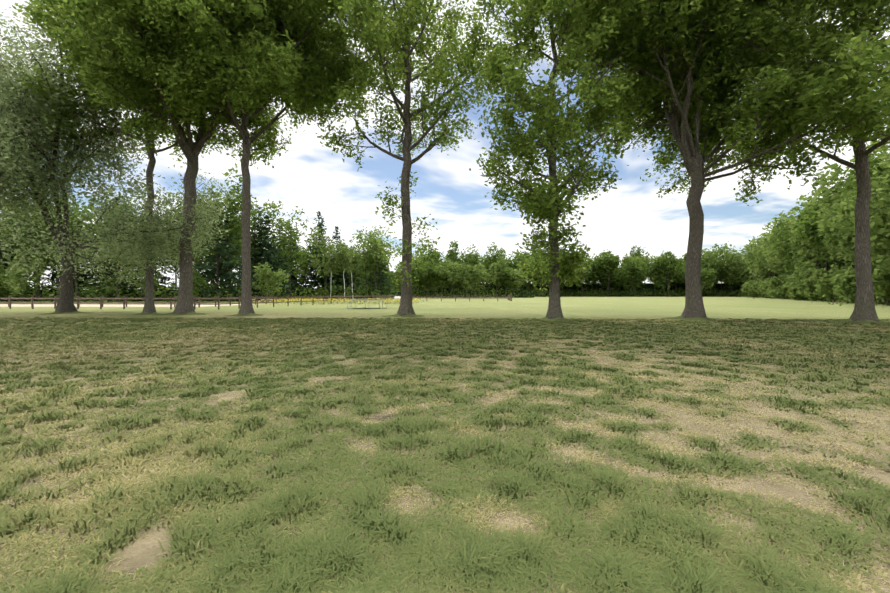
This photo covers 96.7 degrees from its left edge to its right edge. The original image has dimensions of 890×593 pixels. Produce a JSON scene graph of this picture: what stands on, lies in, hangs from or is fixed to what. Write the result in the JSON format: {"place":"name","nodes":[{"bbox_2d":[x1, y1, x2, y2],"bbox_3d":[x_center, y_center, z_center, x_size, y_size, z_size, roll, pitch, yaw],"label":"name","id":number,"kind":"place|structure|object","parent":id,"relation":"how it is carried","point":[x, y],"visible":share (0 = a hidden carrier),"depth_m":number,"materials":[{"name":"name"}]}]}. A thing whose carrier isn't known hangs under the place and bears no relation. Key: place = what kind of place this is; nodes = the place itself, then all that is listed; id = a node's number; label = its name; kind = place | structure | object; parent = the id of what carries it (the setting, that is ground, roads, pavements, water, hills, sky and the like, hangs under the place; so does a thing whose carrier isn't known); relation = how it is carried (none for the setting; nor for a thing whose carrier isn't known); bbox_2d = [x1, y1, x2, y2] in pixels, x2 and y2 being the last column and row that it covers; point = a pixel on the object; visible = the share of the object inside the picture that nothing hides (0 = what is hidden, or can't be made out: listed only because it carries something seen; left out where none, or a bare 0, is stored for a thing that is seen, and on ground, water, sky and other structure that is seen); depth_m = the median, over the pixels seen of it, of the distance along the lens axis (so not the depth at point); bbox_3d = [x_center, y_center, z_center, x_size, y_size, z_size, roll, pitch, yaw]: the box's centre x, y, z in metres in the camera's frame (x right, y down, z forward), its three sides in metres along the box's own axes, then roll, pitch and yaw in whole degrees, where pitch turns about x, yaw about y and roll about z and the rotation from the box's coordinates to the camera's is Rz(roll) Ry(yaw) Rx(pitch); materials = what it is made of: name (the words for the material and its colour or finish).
{"place":"outdoors","nodes":[
{"label":"outdoors","id":0,"kind":"place"},
{"bbox_2d":[0,304,240,306],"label":"arena sand","id":1,"kind":"structure","parent":0,"point":[84,305],"depth_m":53.27,"materials":[{"name":"beige sand"}]},
{"bbox_2d":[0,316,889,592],"bbox_3d":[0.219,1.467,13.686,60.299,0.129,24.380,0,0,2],"label":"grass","id":2,"kind":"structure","parent":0,"point":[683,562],"depth_m":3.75,"materials":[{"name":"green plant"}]},
{"bbox_2d":[0,296,889,592],"bbox_3d":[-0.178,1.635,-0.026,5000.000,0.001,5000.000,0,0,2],"label":"ground","id":3,"kind":"structure","parent":0,"point":[132,554],"depth_m":6.09,"materials":[{"name":"beige soil"}]},
{"bbox_2d":[0,2,238,314],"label":"tree","id":4,"kind":"object","parent":3,"relation":"on","point":[26,147],"visible":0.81,"depth_m":29.21,"materials":[{"name":"green plant"}]},
{"bbox_2d":[12,0,240,314],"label":"tree","id":5,"kind":"object","parent":3,"relation":"on","point":[149,128],"visible":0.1,"depth_m":28.23,"materials":[{"name":"green plant"}]},
{"bbox_2d":[0,296,276,306],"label":"arena fence","id":6,"kind":"object","parent":3,"relation":"on","point":[215,302],"visible":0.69,"depth_m":47.20,"materials":[{"name":"brown wood"}]},
{"bbox_2d":[13,0,323,315],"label":"tree","id":7,"kind":"object","parent":3,"relation":"on","point":[191,149],"visible":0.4,"depth_m":25.38,"materials":[{"name":"green plant"}]},
{"bbox_2d":[0,295,368,309],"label":"fence","id":8,"kind":"object","parent":3,"relation":"on","point":[170,299],"visible":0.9,"depth_m":41.44,"materials":[{"name":"brown wood"}]},
{"bbox_2d":[94,0,378,315],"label":"tree","id":9,"kind":"object","parent":3,"relation":"on","point":[286,77],"visible":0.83,"depth_m":27.01,"materials":[{"name":"green plant"}]},
{"bbox_2d":[252,298,423,304],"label":"flowers","id":10,"kind":"object","parent":3,"relation":"on","point":[351,301],"visible":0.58,"depth_m":62.85,"materials":[{"name":"yellow plant"}]},
{"bbox_2d":[221,295,511,301],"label":"fence","id":11,"kind":"object","parent":3,"relation":"on","point":[469,298],"visible":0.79,"depth_m":80.28,"materials":[{"name":"brown wood"}]},
{"bbox_2d":[348,299,386,308],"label":"trampoline","id":12,"kind":"object","parent":3,"relation":"on","point":[365,307],"visible":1,"depth_m":44.08,"materials":[{"name":"silver metal"}]},
{"bbox_2d":[371,295,397,300],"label":"fence","id":13,"kind":"object","parent":3,"relation":"on","point":[385,297],"visible":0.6,"depth_m":92.41,"materials":[{"name":"brown wood"}]},
{"bbox_2d":[296,0,511,316],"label":"tree","id":14,"kind":"object","parent":3,"relation":"on","point":[378,34],"visible":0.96,"depth_m":27.47,"materials":[{"name":"green plant"}]},
{"bbox_2d":[3,259,880,301],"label":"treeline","id":15,"kind":"object","parent":3,"relation":"on","point":[650,286],"visible":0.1,"depth_m":154.74,"materials":[{"name":"green plant"}]},
{"bbox_2d":[0,124,889,305],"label":"treeline","id":16,"kind":"object","parent":3,"relation":"on","point":[804,245],"visible":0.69,"depth_m":93.20,"materials":[{"name":"green plant"}]},
{"bbox_2d":[469,0,651,321],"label":"tree","id":17,"kind":"object","parent":3,"relation":"on","point":[540,203],"visible":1,"depth_m":23.07,"materials":[{"name":"green plant"}]},
{"bbox_2d":[571,0,889,320],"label":"tree","id":18,"kind":"object","parent":3,"relation":"on","point":[683,63],"visible":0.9,"depth_m":22.20,"materials":[{"name":"green plant"}]},
{"bbox_2d":[702,0,889,323],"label":"tree","id":19,"kind":"object","parent":3,"relation":"on","point":[864,311],"visible":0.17,"depth_m":21.95,"materials":[{"name":"green plant"}]},
{"bbox_2d":[727,320,877,327],"bbox_3d":[22.525,1.495,15.990,0.728,0.032,20.516,0,1,-38],"label":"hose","id":20,"kind":"object","parent":3,"relation":"on","point":[812,324],"visible":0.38,"depth_m":20.55,"materials":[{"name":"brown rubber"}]},
{"bbox_2d":[0,0,889,289],"label":"sky","id":21,"kind":"structure","parent":0,"point":[313,177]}
]}

